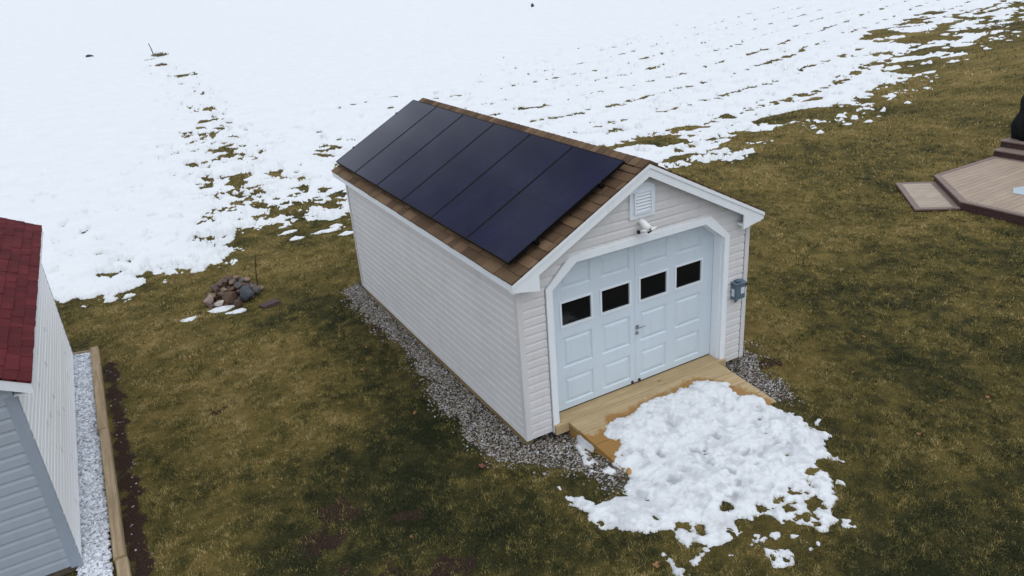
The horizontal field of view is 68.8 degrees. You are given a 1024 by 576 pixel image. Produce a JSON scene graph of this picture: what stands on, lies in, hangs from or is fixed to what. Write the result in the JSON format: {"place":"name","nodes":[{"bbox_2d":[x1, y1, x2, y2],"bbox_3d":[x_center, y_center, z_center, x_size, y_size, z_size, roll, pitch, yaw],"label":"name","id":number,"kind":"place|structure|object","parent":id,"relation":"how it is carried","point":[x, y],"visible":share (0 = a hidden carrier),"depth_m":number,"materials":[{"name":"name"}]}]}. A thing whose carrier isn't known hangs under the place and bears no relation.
{"place":"outdoors","nodes":[
{"label":"outdoors","id":0,"kind":"place"},
{"bbox_2d":[0,0,1023,321],"bbox_3d":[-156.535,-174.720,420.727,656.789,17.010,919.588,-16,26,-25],"label":"snow field","id":1,"kind":"structure","parent":0,"point":[94,144],"depth_m":38.63,"materials":[{"name":"white snow"}]},
{"bbox_2d":[53,0,1023,575],"bbox_3d":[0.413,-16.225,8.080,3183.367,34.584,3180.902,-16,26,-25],"label":"lawn","id":2,"kind":"structure","parent":0,"point":[137,514],"depth_m":10.85,"materials":[{"name":"green plant"}]},
{"bbox_2d":[0,217,82,575],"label":"red roofed shed","id":3,"kind":"structure","parent":2,"relation":"on","point":[40,532],"depth_m":7.97,"materials":[{"name":"white plastic"}]},
{"bbox_2d":[73,350,89,354],"bbox_3d":[-7.494,1.175,12.864,0.456,0.138,0.092,-10,24,-11],"label":"landscape timber","id":4,"kind":"object","parent":2,"relation":"on","point":[81,352],"visible":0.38,"depth_m":12.84,"materials":[{"name":"beige wood"}]},
{"bbox_2d":[73,352,113,575],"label":"white gravel","id":5,"kind":"structure","parent":2,"relation":"on","point":[97,555],"depth_m":9.48,"materials":[{"name":"white gravel"}]},
{"bbox_2d":[90,346,109,432],"bbox_3d":[-6.471,1.571,11.717,0.129,0.183,3.000,-16,26,-25],"label":"landscape timber","id":6,"kind":"object","parent":2,"relation":"on","point":[101,407],"visible":0.91,"depth_m":11.47,"materials":[{"name":"beige wood"}]},
{"bbox_2d":[99,428,126,565],"bbox_3d":[-4.979,2.513,9.303,0.122,0.177,2.960,-17,26,-26],"label":"landscape timber","id":7,"kind":"object","parent":2,"relation":"on","point":[115,519],"visible":0.99,"depth_m":9.04,"materials":[{"name":"beige wood"}]},
{"bbox_2d":[115,556,131,575],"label":"landscape timber","id":8,"kind":"object","parent":2,"relation":"on","point":[123,568],"visible":0.93,"depth_m":7.96,"materials":[{"name":"beige wood"}]},
{"bbox_2d":[106,360,157,570],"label":"soil pebbles","id":9,"kind":"object","parent":2,"relation":"on","point":[131,467],"visible":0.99,"depth_m":9.82,"materials":[{"name":"brown soil"}]},
{"bbox_2d":[151,52,168,56],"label":"grass clump","id":10,"kind":"object","parent":2,"relation":"on","point":[159,54],"visible":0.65,"depth_m":66.80,"materials":[{"name":"plant"}]},
{"bbox_2d":[204,295,213,305],"bbox_3d":[-5.852,0.242,14.422,0.193,0.221,0.182,-16,26,-25],"label":"rock","id":11,"kind":"object","parent":2,"relation":"on","point":[208,300],"visible":1,"depth_m":14.36,"materials":[{"name":"beige stone"}]},
{"bbox_2d":[214,300,223,306],"bbox_3d":[-5.638,0.293,14.402,0.195,0.119,0.133,-16,26,-25],"label":"rock","id":12,"kind":"object","parent":2,"relation":"on","point":[219,303],"visible":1,"depth_m":14.36,"materials":[{"name":"white stone"}]},
{"bbox_2d":[222,291,236,303],"bbox_3d":[-5.484,0.182,14.466,0.272,0.263,0.273,-2,24,6],"label":"rock","id":13,"kind":"object","parent":2,"relation":"on","point":[229,297],"visible":0.98,"depth_m":14.38,"materials":[{"name":"brown stone"}]},
{"bbox_2d":[234,300,242,308],"bbox_3d":[-5.236,0.315,14.326,0.169,0.132,0.244,-16,26,-25],"label":"rock","id":14,"kind":"object","parent":2,"relation":"on","point":[238,304],"visible":1,"depth_m":14.26,"materials":[{"name":"stone"}]},
{"bbox_2d":[240,285,253,301],"bbox_3d":[-5.143,0.113,14.513,0.271,0.338,0.285,-3,24,4],"label":"rock","id":15,"kind":"object","parent":2,"relation":"on","point":[246,293],"visible":1,"depth_m":14.43,"materials":[{"name":"grey stone"}]},
{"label":"rock","id":16,"kind":"object","parent":15,"relation":"on","visible":0},
{"bbox_2d":[234,282,241,288],"bbox_3d":[-5.342,-0.051,14.545,0.142,0.125,0.110,-24,30,-37],"label":"rock","id":17,"kind":"object","parent":16,"relation":"on","point":[237,285],"visible":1,"depth_m":14.52,"materials":[{"name":"grey stone"}]},
{"bbox_2d":[251,285,260,294],"bbox_3d":[-5.069,0.027,14.775,0.205,0.207,0.235,-16,26,-25],"label":"rock","id":18,"kind":"object","parent":2,"relation":"on","point":[255,289],"visible":0.85,"depth_m":14.72,"materials":[{"name":"grey stone"}]},
{"bbox_2d":[255,255,257,285],"bbox_3d":[-5.113,-0.294,14.954,0.121,0.778,0.024,-16,26,-25],"label":"metal rod","id":19,"kind":"object","parent":2,"relation":"on","point":[256,271],"visible":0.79,"depth_m":14.94,"materials":[{"name":"metal"}]},
{"bbox_2d":[258,298,280,309],"bbox_3d":[-4.652,0.310,14.332,0.225,0.065,0.353,15,30,38],"label":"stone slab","id":20,"kind":"object","parent":2,"relation":"on","point":[269,303],"visible":1,"depth_m":14.29,"materials":[{"name":"stone"}]},
{"bbox_2d":[331,98,764,444],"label":"garage shed","id":21,"kind":"structure","parent":2,"relation":"on","point":[593,301],"depth_m":9.87,"materials":[{"name":"beige plastic"}]},
{"bbox_2d":[352,146,539,245],"bbox_3d":[-1.317,-1.550,11.286,0.099,0.130,6.596,-16,26,-25],"label":"mounting rail","id":22,"kind":"object","parent":21,"relation":"attached to","point":[537,242],"visible":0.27,"depth_m":8.60,"materials":[{"name":"black metal"}]},
{"bbox_2d":[336,100,436,172],"bbox_3d":[-2.289,-2.772,13.555,1.686,0.911,1.074,-16,26,-25],"label":"solar panel","id":23,"kind":"object","parent":22,"relation":"attached to","point":[359,155],"visible":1,"depth_m":13.53,"materials":[{"name":"black glass"}]},
{"bbox_2d":[355,107,463,185],"bbox_3d":[-1.754,-2.429,12.675,1.686,0.911,1.074,-16,26,-25],"label":"solar panel","id":24,"kind":"object","parent":22,"relation":"attached to","point":[382,165],"visible":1,"depth_m":12.64,"materials":[{"name":"black glass"}]},
{"bbox_2d":[377,114,494,201],"bbox_3d":[-1.218,-2.087,11.794,1.686,0.911,1.074,-16,26,-25],"label":"solar panel","id":25,"kind":"object","parent":22,"relation":"attached to","point":[427,161],"visible":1,"depth_m":11.76,"materials":[{"name":"black glass"}]},
{"bbox_2d":[402,123,530,218],"bbox_3d":[-0.683,-1.744,10.914,1.686,0.911,1.074,-16,26,-25],"label":"solar panel","id":26,"kind":"object","parent":22,"relation":"attached to","point":[458,173],"visible":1,"depth_m":10.88,"materials":[{"name":"black glass"}]},
{"bbox_2d":[431,134,572,239],"bbox_3d":[-0.147,-1.401,10.034,1.686,0.911,1.074,-16,26,-25],"label":"solar panel","id":27,"kind":"object","parent":22,"relation":"attached to","point":[494,189],"visible":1,"depth_m":9.99,"materials":[{"name":"black glass"}]},
{"bbox_2d":[466,146,624,264],"bbox_3d":[0.388,-1.058,9.153,1.686,0.911,1.074,-16,26,-25],"label":"solar panel","id":28,"kind":"object","parent":22,"relation":"attached to","point":[545,201],"visible":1,"depth_m":9.09,"materials":[{"name":"black glass"}]},
{"bbox_2d":[395,112,604,188],"bbox_3d":[-0.549,-2.233,11.487,0.099,0.130,6.596,-16,26,-25],"label":"mounting rail","id":29,"kind":"object","parent":21,"relation":"attached to","point":[601,186],"visible":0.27,"depth_m":8.80,"materials":[{"name":"black metal"}]},
{"bbox_2d":[552,246,634,411],"bbox_3d":[1.035,0.508,9.628,1.354,2.106,0.056,-16,26,-25],"label":"door","id":30,"kind":"structure","parent":21,"relation":"in","point":[594,302],"depth_m":9.64,"materials":[{"name":"white metal"}]},
{"bbox_2d":[636,218,656,233],"bbox_3d":[1.639,-0.759,9.154,0.259,0.187,0.158,4,25,19],"label":"floodlight","id":31,"kind":"object","parent":21,"relation":"attached to","point":[646,226],"visible":1,"depth_m":9.13,"materials":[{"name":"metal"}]},
{"bbox_2d":[634,226,713,381],"bbox_3d":[2.223,0.168,10.189,1.354,2.106,0.103,-16,26,-25],"label":"door","id":32,"kind":"structure","parent":21,"relation":"in","point":[673,273],"depth_m":10.20,"materials":[{"name":"white metal"}]},
{"bbox_2d":[730,278,747,302],"bbox_3d":[3.187,0.044,10.473,0.264,0.369,0.114,-16,26,-25],"label":"switch box","id":33,"kind":"object","parent":21,"relation":"attached to","point":[738,286],"visible":1,"depth_m":10.40,"materials":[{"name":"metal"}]},
{"bbox_2d":[626,467,631,474],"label":"stone","id":34,"kind":"object","parent":2,"relation":"on","point":[629,470],"visible":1,"depth_m":8.89,"materials":[{"name":"stone"}]},
{"bbox_2d":[569,363,775,469],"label":"wooden ramp","id":35,"kind":"structure","parent":2,"relation":"on","point":[591,428],"depth_m":9.91,"materials":[{"name":"brown wood"}]},
{"bbox_2d":[558,380,855,575],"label":"snow patch","id":36,"kind":"object","parent":2,"relation":"on","point":[679,430],"visible":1,"depth_m":8.87,"materials":[{"name":"white snow"}]},
{"bbox_2d":[895,181,959,211],"bbox_3d":[9.543,-2.108,17.259,0.919,0.097,2.175,2,24,14],"label":"wooden pad","id":37,"kind":"object","parent":2,"relation":"on","point":[932,196],"visible":1,"depth_m":17.09,"materials":[{"name":"beige wood"}]},
{"bbox_2d":[934,137,1023,225],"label":"deck","id":38,"kind":"structure","parent":2,"relation":"on","point":[984,187],"depth_m":17.26,"materials":[{"name":"beige wood"}]},
{"bbox_2d":[1010,95,1023,140],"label":"covered grill","id":39,"kind":"object","parent":38,"relation":"on","point":[1017,127],"visible":1,"depth_m":19.09,"materials":[{"name":"black fabric"}]},
{"bbox_2d":[1013,186,1023,194],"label":"ice sheet","id":40,"kind":"object","parent":38,"relation":"on","point":[1019,190],"visible":1,"depth_m":16.58,"materials":[{"name":"white ice"}]},
{"bbox_2d":[339,283,804,500],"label":"gravel","id":41,"kind":"structure","parent":0,"point":[469,438],"depth_m":10.42,"materials":[{"name":"grey gravel"}]},
{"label":"rock","id":42,"kind":"object","parent":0,"visible":0},
{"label":"rock","id":43,"kind":"object","parent":42,"relation":"on","visible":0},
{"bbox_2d":[212,284,219,290],"bbox_3d":[-5.763,-0.011,14.563,0.114,0.149,0.145,7,26,24],"label":"rock","id":44,"kind":"object","parent":43,"relation":"on","point":[215,287],"visible":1,"depth_m":14.52,"materials":[{"name":"grey stone"}]},
{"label":"rock","id":45,"kind":"object","parent":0,"visible":0},
{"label":"rock","id":46,"kind":"object","parent":45,"relation":"on","visible":0},
{"bbox_2d":[242,277,249,282],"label":"rock","id":47,"kind":"object","parent":46,"relation":"on","point":[246,279],"visible":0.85,"depth_m":14.84,"materials":[{"name":"beige stone"}]}
]}

